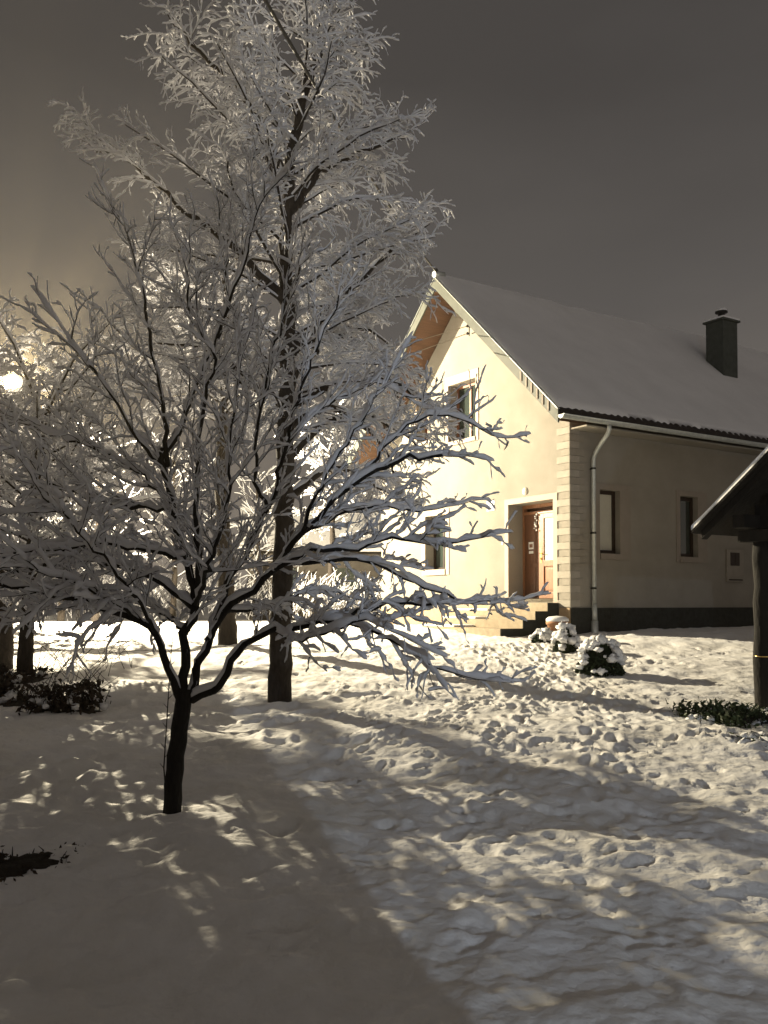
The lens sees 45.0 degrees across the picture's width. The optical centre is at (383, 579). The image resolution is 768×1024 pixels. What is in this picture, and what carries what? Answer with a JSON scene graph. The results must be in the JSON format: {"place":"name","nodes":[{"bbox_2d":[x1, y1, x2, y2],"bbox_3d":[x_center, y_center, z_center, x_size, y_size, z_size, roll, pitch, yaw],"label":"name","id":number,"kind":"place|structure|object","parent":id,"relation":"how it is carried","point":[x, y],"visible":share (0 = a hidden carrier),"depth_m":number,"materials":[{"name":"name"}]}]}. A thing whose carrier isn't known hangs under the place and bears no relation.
{"place":"outdoors","nodes":[
{"label":"outdoors","id":0,"kind":"place"},
{"bbox_2d":[0,842,78,881],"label":"bush","id":1,"kind":"object","parent":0,"point":[13,866],"visible":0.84,"depth_m":5.24,"materials":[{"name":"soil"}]},
{"bbox_2d":[0,605,767,1023],"bbox_3d":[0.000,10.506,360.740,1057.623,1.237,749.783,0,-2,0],"label":"ground","id":2,"kind":"structure","parent":0,"point":[358,839],"depth_m":5.80,"materials":[{"name":"white snow"}]},
{"bbox_2d":[0,373,20,381],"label":"street lamp","id":3,"kind":"object","parent":2,"relation":"on","point":[12,377],"visible":0.95,"depth_m":25.68,"materials":[{"name":"glass"}]},
{"bbox_2d":[0,680,43,706],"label":"bush","id":4,"kind":"object","parent":2,"relation":"on","point":[7,693],"visible":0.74,"depth_m":11.12,"materials":[{"name":"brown plant"}]},
{"bbox_2d":[0,661,53,684],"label":"bush","id":5,"kind":"object","parent":2,"relation":"on","point":[16,678],"visible":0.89,"depth_m":12.96,"materials":[{"name":"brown plant"}]},
{"bbox_2d":[0,320,73,542],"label":"garden tree","id":6,"kind":"object","parent":2,"relation":"on","point":[28,341],"visible":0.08,"depth_m":21.09,"materials":[{"name":"white plant"}]},
{"bbox_2d":[39,496,76,621],"bbox_3d":[-13.048,-1.026,37.804,3.325,5.872,3.214,0,-2,0],"label":"distant tree","id":7,"kind":"object","parent":2,"relation":"on","point":[60,616],"depth_m":37.88,"materials":[{"name":"white plant"}]},
{"bbox_2d":[6,669,118,715],"bbox_3d":[-3.681,1.278,10.648,1.152,0.486,1.150,0,-2,17],"label":"shrub","id":8,"kind":"object","parent":2,"relation":"on","point":[55,700],"visible":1,"depth_m":10.53,"materials":[{"name":"green plant"}]},
{"bbox_2d":[0,339,144,668],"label":"garden tree","id":9,"kind":"object","parent":2,"relation":"on","point":[7,640],"visible":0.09,"depth_m":14.09,"materials":[{"name":"white plant"}]},
{"bbox_2d":[12,568,145,620],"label":"hedge","id":10,"kind":"object","parent":2,"relation":"on","point":[76,611],"visible":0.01,"depth_m":43.63,"materials":[{"name":"white plant"}]},
{"bbox_2d":[0,627,177,683],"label":"bramble","id":11,"kind":"object","parent":2,"relation":"on","point":[63,666],"visible":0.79,"depth_m":13.29,"materials":[{"name":"white plant"}]},
{"bbox_2d":[0,288,207,675],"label":"garden tree","id":12,"kind":"object","parent":2,"relation":"on","point":[30,387],"visible":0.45,"depth_m":12.89,"materials":[{"name":"white plant"}]},
{"bbox_2d":[60,425,154,621],"bbox_3d":[-9.931,-2.172,32.926,4.513,7.777,4.598,0,-2,0],"label":"distant tree","id":13,"kind":"object","parent":2,"relation":"on","point":[95,617],"visible":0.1,"depth_m":32.99,"materials":[{"name":"white plant"}]},
{"bbox_2d":[161,632,176,780],"bbox_3d":[-1.478,0.983,6.385,0.064,1.291,0.157,1,-2,-38],"label":"sapling","id":14,"kind":"object","parent":2,"relation":"on","point":[163,766],"visible":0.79,"depth_m":6.41,"materials":[{"name":"brown plant"}]},
{"bbox_2d":[132,432,214,616],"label":"distant tree","id":15,"kind":"object","parent":2,"relation":"on","point":[175,576],"visible":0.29,"depth_m":41.92,"materials":[{"name":"white plant"}]},
{"bbox_2d":[137,564,299,620],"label":"hedge","id":16,"kind":"object","parent":2,"relation":"on","point":[156,589],"visible":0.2,"depth_m":43.96,"materials":[{"name":"white plant"}]},
{"bbox_2d":[99,185,375,645],"bbox_3d":[-2.687,-2.818,17.538,5.068,8.314,4.398,0,-2,0],"label":"garden tree","id":17,"kind":"object","parent":2,"relation":"on","point":[227,632],"visible":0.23,"depth_m":17.33,"materials":[{"name":"white plant"}]},
{"bbox_2d":[47,0,472,702],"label":"garden tree","id":18,"kind":"object","parent":2,"relation":"on","point":[341,354],"visible":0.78,"depth_m":11.23,"materials":[{"name":"white plant"}]},
{"bbox_2d":[230,461,298,619],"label":"distant tree","id":19,"kind":"object","parent":2,"relation":"on","point":[267,492],"visible":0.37,"depth_m":46.03,"materials":[{"name":"white plant"}]},
{"bbox_2d":[0,125,550,813],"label":"fruit tree","id":20,"kind":"object","parent":2,"relation":"on","point":[74,591],"visible":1,"depth_m":6.27,"materials":[{"name":"white plant"}]},
{"bbox_2d":[238,507,380,619],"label":"neighbour house","id":21,"kind":"structure","parent":2,"relation":"on","point":[320,569],"depth_m":47.51,"materials":[{"name":"beige paint"}]},
{"bbox_2d":[334,568,353,592],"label":"window","id":22,"kind":"structure","parent":21,"relation":"in","point":[339,570],"depth_m":47.51,"materials":[{"name":"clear glass"}]},
{"bbox_2d":[270,399,380,602],"bbox_3d":[-1.780,-2.375,29.759,3.886,6.356,4.235,0,-2,0],"label":"garden tree","id":23,"kind":"object","parent":2,"relation":"on","point":[331,529],"visible":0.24,"depth_m":29.48,"materials":[{"name":"white plant"}]},
{"bbox_2d":[292,567,380,621],"bbox_3d":[-1.116,0.467,27.749,4.202,1.715,1.964,1,-2,-43],"label":"hedge","id":24,"kind":"object","parent":2,"relation":"on","point":[343,588],"visible":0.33,"depth_m":27.34,"materials":[{"name":"white plant"}]},
{"bbox_2d":[528,626,553,642],"bbox_3d":[3.061,1.111,17.874,0.498,0.436,0.510,0,-2,-16],"label":"shrub","id":25,"kind":"object","parent":2,"relation":"on","point":[542,635],"visible":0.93,"depth_m":17.74,"materials":[{"name":"white plant"}]},
{"bbox_2d":[347,271,767,636],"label":"house","id":26,"kind":"structure","parent":2,"relation":"on","point":[632,460],"depth_m":21.80,"materials":[{"name":"paint"}]},
{"bbox_2d":[157,334,464,428],"bbox_3d":[-1.311,-4.545,20.768,7.550,3.003,0.017,1,-2,-28],"label":"service wire","id":27,"kind":"object","parent":26,"relation":"attached to","point":[339,377],"visible":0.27,"depth_m":22.08,"materials":[{"name":"black"}]},
{"bbox_2d":[159,326,466,398],"bbox_3d":[-1.311,-4.937,20.778,7.550,2.579,0.017,1,-2,-28],"label":"service wire","id":28,"kind":"object","parent":26,"relation":"attached to","point":[393,347],"visible":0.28,"depth_m":22.08,"materials":[{"name":"black"}]},
{"bbox_2d":[263,0,437,271],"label":"overhead cable","id":29,"kind":"object","parent":26,"relation":"attached to","point":[276,19],"visible":0.58,"depth_m":10.16,"materials":[{"name":"grey metal"}]},
{"bbox_2d":[414,399,430,445],"bbox_3d":[1.137,-4.192,24.604,0.380,1.290,0.720,1,-2,-33],"label":"window","id":30,"kind":"structure","parent":26,"relation":"in","point":[426,430],"depth_m":24.75,"materials":[{"name":"white glass"}]},
{"bbox_2d":[422,508,448,575],"bbox_3d":[1.451,-0.961,24.033,0.380,1.680,1.180,1,-2,-33],"label":"window","id":31,"kind":"structure","parent":26,"relation":"in","point":[441,557],"depth_m":24.19,"materials":[{"name":"white glass"}]},
{"bbox_2d":[446,368,478,445],"bbox_3d":[2.061,-4.265,23.168,0.380,1.760,1.320,1,-2,-33],"label":"window","id":32,"kind":"structure","parent":26,"relation":"in","point":[467,404],"depth_m":23.24,"materials":[{"name":"white glass"}]},
{"bbox_2d":[504,492,557,602],"bbox_3d":[3.542,-0.625,21.037,0.620,2.510,1.760,1,-2,-33],"label":"front door","id":33,"kind":"structure","parent":26,"relation":"in","point":[539,521],"depth_m":21.28,"materials":[{"name":"brown wood"}]},
{"bbox_2d":[596,483,630,559],"bbox_3d":[5.021,-1.276,20.599,1.090,1.670,0.250,1,-2,-33],"label":"window","id":34,"kind":"structure","parent":26,"relation":"in","point":[605,500],"depth_m":20.66,"materials":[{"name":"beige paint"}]},
{"bbox_2d":[676,490,707,562],"bbox_3d":[7.234,-1.249,22.020,1.090,1.690,0.250,1,-2,-33],"label":"window","id":35,"kind":"structure","parent":26,"relation":"in","point":[684,505],"depth_m":22.07,"materials":[{"name":"beige glass"}]},
{"bbox_2d":[546,616,568,630],"bbox_3d":[3.416,0.963,18.281,0.450,0.510,0.445,0,-2,0],"label":"flower pot","id":36,"kind":"object","parent":2,"relation":"on","point":[552,622],"visible":0.54,"depth_m":18.12,"materials":[{"name":"ceramic"}]},
{"bbox_2d":[551,621,581,653],"bbox_3d":[3.284,1.086,16.678,0.577,0.693,0.591,0,-2,0],"label":"shrub","id":37,"kind":"object","parent":2,"relation":"on","point":[565,638],"visible":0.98,"depth_m":16.53,"materials":[{"name":"white plant"}]},
{"bbox_2d":[572,633,627,676],"bbox_3d":[3.176,1.135,13.669,0.833,0.722,0.772,1,-2,-37],"label":"shrub","id":38,"kind":"object","parent":2,"relation":"on","point":[603,655],"visible":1,"depth_m":13.49,"materials":[{"name":"green plant"}]},
{"bbox_2d":[665,696,767,727],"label":"shrub","id":39,"kind":"object","parent":2,"relation":"on","point":[729,712],"visible":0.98,"depth_m":9.81,"materials":[{"name":"green plant"}]},
{"bbox_2d":[691,446,767,708],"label":"timber shelter","id":40,"kind":"object","parent":2,"relation":"on","point":[738,507],"visible":0.94,"depth_m":10.74,"materials":[{"name":"brown"}]},
{"bbox_2d":[723,731,767,746],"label":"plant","id":41,"kind":"object","parent":2,"relation":"on","point":[746,737],"visible":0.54,"depth_m":8.68,"materials":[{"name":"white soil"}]},
{"bbox_2d":[0,0,767,604],"label":"sky","id":42,"kind":"structure","parent":0,"point":[607,157],"materials":[{"name":"grey"}]}
]}

